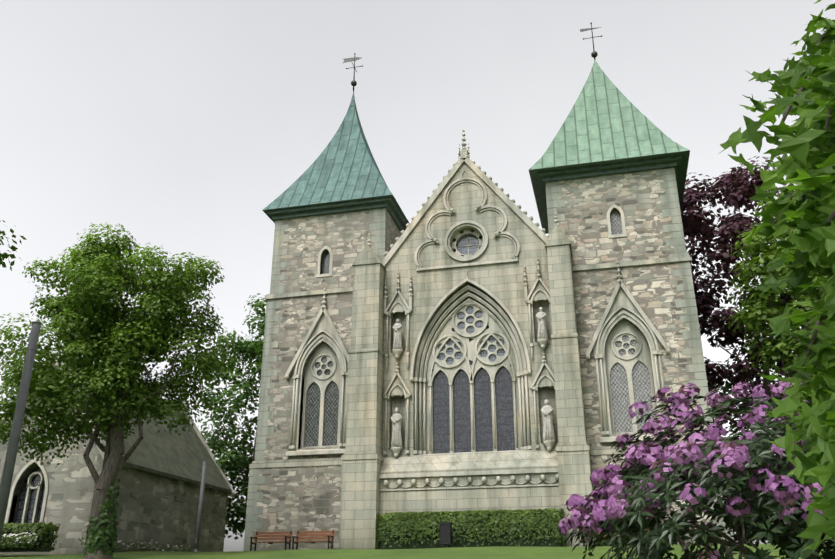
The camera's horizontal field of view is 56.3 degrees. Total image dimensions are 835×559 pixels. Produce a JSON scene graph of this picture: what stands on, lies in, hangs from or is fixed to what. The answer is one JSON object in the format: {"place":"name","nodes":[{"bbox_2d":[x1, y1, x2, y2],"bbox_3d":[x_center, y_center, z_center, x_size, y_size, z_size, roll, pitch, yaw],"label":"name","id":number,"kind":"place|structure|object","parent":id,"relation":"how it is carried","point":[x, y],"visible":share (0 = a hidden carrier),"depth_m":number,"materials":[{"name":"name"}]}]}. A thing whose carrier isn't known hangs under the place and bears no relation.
{"place":"outdoors","nodes":[
{"label":"outdoors","id":0,"kind":"place"},
{"bbox_2d":[0,363,227,554],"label":"chapel walls","id":1,"kind":"structure","parent":0,"point":[154,508],"depth_m":37.24,"materials":[{"name":"grey stone"}]},
{"bbox_2d":[15,466,44,526],"bbox_3d":[-17.858,10.273,36.362,1.640,3.270,0.040,-5,-23,13],"label":"tracery","id":2,"kind":"object","parent":1,"relation":"in","point":[36,480],"visible":0.42,"depth_m":36.39,"materials":[{"name":"grey stone"}]},
{"bbox_2d":[0,352,235,524],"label":"chapel dressings","id":3,"kind":"structure","parent":1,"relation":"attached to","point":[44,476],"depth_m":36.35,"materials":[{"name":"beige stone"}]},
{"bbox_2d":[66,359,231,492],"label":"roof","id":4,"kind":"structure","parent":1,"relation":"on","point":[184,455],"depth_m":42.69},
{"bbox_2d":[256,292,352,459],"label":"stone wall","id":5,"kind":"structure","parent":0,"point":[297,319],"depth_m":41.05,"materials":[{"name":"grey stone"}]},
{"bbox_2d":[300,343,339,448],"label":"window frame","id":6,"kind":"object","parent":5,"relation":"in","point":[310,379],"visible":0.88,"depth_m":40.36,"materials":[{"name":"beige stone"}]},
{"bbox_2d":[304,357,338,446],"bbox_3d":[-4.857,5.962,40.189,2.000,5.432,0.030,-5,-23,13],"label":"window pane","id":7,"kind":"structure","parent":6,"relation":"in","point":[330,427],"depth_m":39.83,"materials":[{"name":"grey glass"}]},
{"bbox_2d":[272,210,401,292],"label":"stone wall","id":8,"kind":"structure","parent":0,"point":[343,236],"depth_m":43.05,"materials":[{"name":"grey stone"}]},
{"bbox_2d":[322,251,329,273],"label":"window pane","id":9,"kind":"structure","parent":8,"relation":"in","point":[326,263],"depth_m":42.99,"materials":[{"name":"grey glass"}]},
{"bbox_2d":[267,197,406,231],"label":"roof eaves","id":10,"kind":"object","parent":8,"relation":"attached to","point":[388,204],"depth_m":43.68,"materials":[{"name":"green metal"}]},
{"bbox_2d":[0,544,832,558],"bbox_3d":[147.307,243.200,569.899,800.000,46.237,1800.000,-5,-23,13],"label":"lawn","id":11,"kind":"structure","parent":0,"point":[512,552],"depth_m":29.05,"materials":[{"name":"green plant"}]},
{"bbox_2d":[0,220,26,270],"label":"tree","id":12,"kind":"object","parent":11,"relation":"on","point":[6,255],"visible":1,"depth_m":24.30,"materials":[{"name":"green plant"}]},
{"bbox_2d":[0,321,41,541],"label":"pole","id":13,"kind":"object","parent":11,"relation":"on","point":[11,455],"depth_m":23.66,"materials":[{"name":"metal"}]},
{"bbox_2d":[0,521,59,551],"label":"hedge","id":14,"kind":"object","parent":11,"relation":"on","point":[50,525],"depth_m":33.11,"materials":[{"name":"green plant"}]},
{"bbox_2d":[0,532,192,551],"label":"flower bed plants","id":15,"kind":"object","parent":11,"relation":"on","point":[21,540],"visible":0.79,"depth_m":32.69,"materials":[{"name":"green plant"}]},
{"bbox_2d":[0,221,235,558],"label":"tree","id":16,"kind":"object","parent":11,"relation":"on","point":[87,304],"depth_m":31.48,"materials":[{"name":"green plant"}]},
{"bbox_2d":[83,472,121,558],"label":"ivy","id":17,"kind":"object","parent":16,"relation":"attached to","point":[110,531],"visible":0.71,"depth_m":29.47,"materials":[{"name":"green plant"}]},
{"bbox_2d":[193,461,206,551],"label":"pole","id":18,"kind":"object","parent":11,"relation":"on","point":[198,525],"depth_m":40.35,"materials":[{"name":"metal"}]},
{"bbox_2d":[195,293,266,539],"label":"tree","id":19,"kind":"object","parent":11,"relation":"on","point":[251,350],"depth_m":50.54,"materials":[{"name":"green plant"}]},
{"bbox_2d":[250,531,292,550],"bbox_3d":[-6.711,11.978,35.642,1.850,0.970,0.715,-5,-23,13],"label":"bench","id":20,"kind":"object","parent":11,"relation":"on","point":[289,534],"depth_m":35.85,"materials":[{"name":"brown wood"}]},
{"bbox_2d":[245,465,341,550],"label":"stone wall","id":21,"kind":"structure","parent":11,"relation":"on","point":[294,500],"depth_m":37.80,"materials":[{"name":"grey stone"}]},
{"bbox_2d":[292,530,334,549],"bbox_3d":[-4.721,11.792,35.184,1.850,0.970,0.715,-5,-23,13],"label":"bench","id":22,"kind":"object","parent":11,"relation":"on","point":[302,535],"depth_m":35.44,"materials":[{"name":"brown wood"}]},
{"bbox_2d":[439,522,452,547],"bbox_3d":[1.208,10.856,33.012,0.500,1.080,0.460,-5,-23,13],"label":"litter bin","id":23,"kind":"object","parent":11,"relation":"on","point":[446,534],"visible":0.83,"depth_m":32.89,"materials":[{"name":"black metal"}]},
{"bbox_2d":[375,508,565,548],"bbox_3d":[2.280,10.984,34.031,8.312,1.810,1.387,-5,-23,13],"label":"hedge","id":24,"kind":"object","parent":11,"relation":"on","point":[395,522],"depth_m":33.57,"materials":[{"name":"green plant"}]},
{"bbox_2d":[558,377,834,558],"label":"rhododendron","id":25,"kind":"object","parent":11,"relation":"on","point":[635,522],"depth_m":6.61,"materials":[{"name":"purple plant"}]},
{"bbox_2d":[680,156,819,543],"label":"copper beech tree","id":26,"kind":"object","parent":11,"relation":"on","point":[739,193],"depth_m":43.32,"materials":[{"name":"purple plant"}]},
{"bbox_2d":[722,196,827,445],"bbox_3d":[18.376,3.806,36.555,6.923,17.307,7.343,-5,-23,13],"label":"green tree","id":27,"kind":"object","parent":11,"relation":"on","point":[758,313],"depth_m":37.67,"materials":[{"name":"green plant"}]},
{"bbox_2d":[717,0,834,551],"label":"overhanging maple tree","id":28,"kind":"object","parent":11,"relation":"on","point":[806,166],"depth_m":3.12,"materials":[{"name":"green plant"}]},
{"bbox_2d":[0,0,834,551],"label":"sky","id":29,"kind":"structure","parent":0,"point":[173,123],"materials":[{"name":"white"}]},
{"bbox_2d":[249,223,691,548],"bbox_3d":[3.112,6.570,40.317,22.380,16.200,8.430,-5,-23,13],"label":"cathedral ashlar","id":30,"kind":"object","parent":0,"point":[363,461],"visible":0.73,"depth_m":36.12,"materials":[{"name":"beige stone"}]},
{"bbox_2d":[382,162,558,455],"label":"gable wall","id":31,"kind":"structure","parent":0,"point":[503,283],"depth_m":39.83,"materials":[{"name":"beige stone"}]},
{"bbox_2d":[285,129,670,490],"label":"stone trim","id":32,"kind":"structure","parent":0,"point":[623,303],"depth_m":38.77,"materials":[{"name":"beige stone"}]},
{"bbox_2d":[390,307,555,447],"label":"statues","id":33,"kind":"object","parent":32,"relation":"in","point":[547,417],"visible":1,"depth_m":37.56,"materials":[{"name":"grey stone"}]},
{"bbox_2d":[243,168,733,550],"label":"corner quoins","id":34,"kind":"object","parent":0,"point":[692,335],"visible":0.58,"depth_m":39.34,"materials":[{"name":"beige stone"}]},
{"bbox_2d":[546,167,680,265],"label":"stone wall","id":35,"kind":"structure","parent":0,"point":[591,201],"depth_m":39.55,"materials":[{"name":"grey stone"}]},
{"bbox_2d":[537,155,681,229],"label":"roof eaves","id":36,"kind":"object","parent":35,"relation":"attached to","point":[675,162],"depth_m":40.43,"materials":[{"name":"green metal"}]},
{"bbox_2d":[610,210,622,234],"bbox_3d":[10.107,-2.852,39.734,0.560,1.535,0.030,-5,-23,13],"label":"window pane","id":37,"kind":"structure","parent":35,"relation":"in","point":[615,222],"depth_m":39.72,"materials":[{"name":"grey glass"}]},
{"bbox_2d":[582,526,648,546],"bbox_3d":[8.101,10.502,31.987,2.700,0.970,0.715,-5,-23,13],"label":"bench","id":38,"kind":"object","parent":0,"point":[584,539],"depth_m":31.91,"materials":[{"name":"brown wood"}]},
{"bbox_2d":[596,530,649,545],"bbox_3d":[8.812,11.007,33.119,3.892,0.985,0.891,-5,-23,13],"label":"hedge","id":39,"kind":"object","parent":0,"point":[600,543],"depth_m":33.01,"materials":[{"name":"green plant"}]},
{"bbox_2d":[572,262,706,446],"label":"stone wall","id":40,"kind":"structure","parent":0,"point":[654,292],"depth_m":37.30,"materials":[{"name":"grey stone"}]},
{"bbox_2d":[605,320,657,434],"bbox_3d":[9.982,4.549,36.740,2.100,5.569,0.160,-5,-23,13],"label":"window frame","id":41,"kind":"object","parent":40,"relation":"in","point":[612,358],"visible":0.81,"depth_m":36.97,"materials":[{"name":"beige stone"}]},
{"bbox_2d":[610,336,653,432],"bbox_3d":[9.991,4.579,36.764,2.000,5.432,0.030,-5,-23,13],"label":"window pane","id":42,"kind":"structure","parent":41,"relation":"in","point":[620,392],"depth_m":36.48,"materials":[{"name":"grey glass"}]},
{"bbox_2d":[590,454,716,543],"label":"stone wall","id":43,"kind":"structure","parent":0,"point":[597,461],"depth_m":34.92,"materials":[{"name":"grey stone"}]},
{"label":"cathedral","id":44,"kind":"object","parent":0,"visible":0},
{"bbox_2d":[262,91,409,223],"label":"tower roof","id":45,"kind":"structure","parent":44,"relation":"attached to","point":[343,167],"depth_m":45.38,"materials":[{"name":"teal metal"}]},
{"bbox_2d":[343,22,601,90],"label":"weather vanes","id":46,"kind":"object","parent":45,"relation":"attached to","point":[594,54],"visible":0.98,"depth_m":50.66,"materials":[{"name":"grey metal"}]},
{"bbox_2d":[451,229,482,255],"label":"cathedral oculus foils","id":47,"kind":"object","parent":44,"relation":"attached to","point":[458,235],"visible":0.67,"depth_m":41.06,"materials":[{"name":"stone"}]},
{"bbox_2d":[453,231,482,256],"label":"round window pane","id":48,"kind":"structure","parent":44,"relation":"attached to","point":[463,240],"depth_m":41.19,"materials":[{"name":"grey glass"}]},
{"bbox_2d":[426,305,520,453],"bbox_3d":[2.685,4.766,38.521,4.560,7.699,0.200,-5,-23,13],"label":"window tracery","id":49,"kind":"object","parent":44,"relation":"attached to","point":[493,324],"visible":0.62,"depth_m":38.74,"materials":[{"name":"beige stone"}]},
{"bbox_2d":[438,307,504,364],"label":"rose window panes","id":50,"kind":"structure","parent":49,"relation":"in","point":[470,330],"depth_m":39.29,"materials":[{"name":"grey glass"}]},
{"bbox_2d":[433,326,514,453],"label":"window panes","id":51,"kind":"structure","parent":49,"relation":"in","point":[483,416],"depth_m":37.87,"materials":[{"name":"grey glass"}]},
{"bbox_2d":[529,60,689,233],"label":"tower roof","id":52,"kind":"structure","parent":44,"relation":"attached to","point":[606,121],"depth_m":41.93,"materials":[{"name":"green metal"}]}
]}

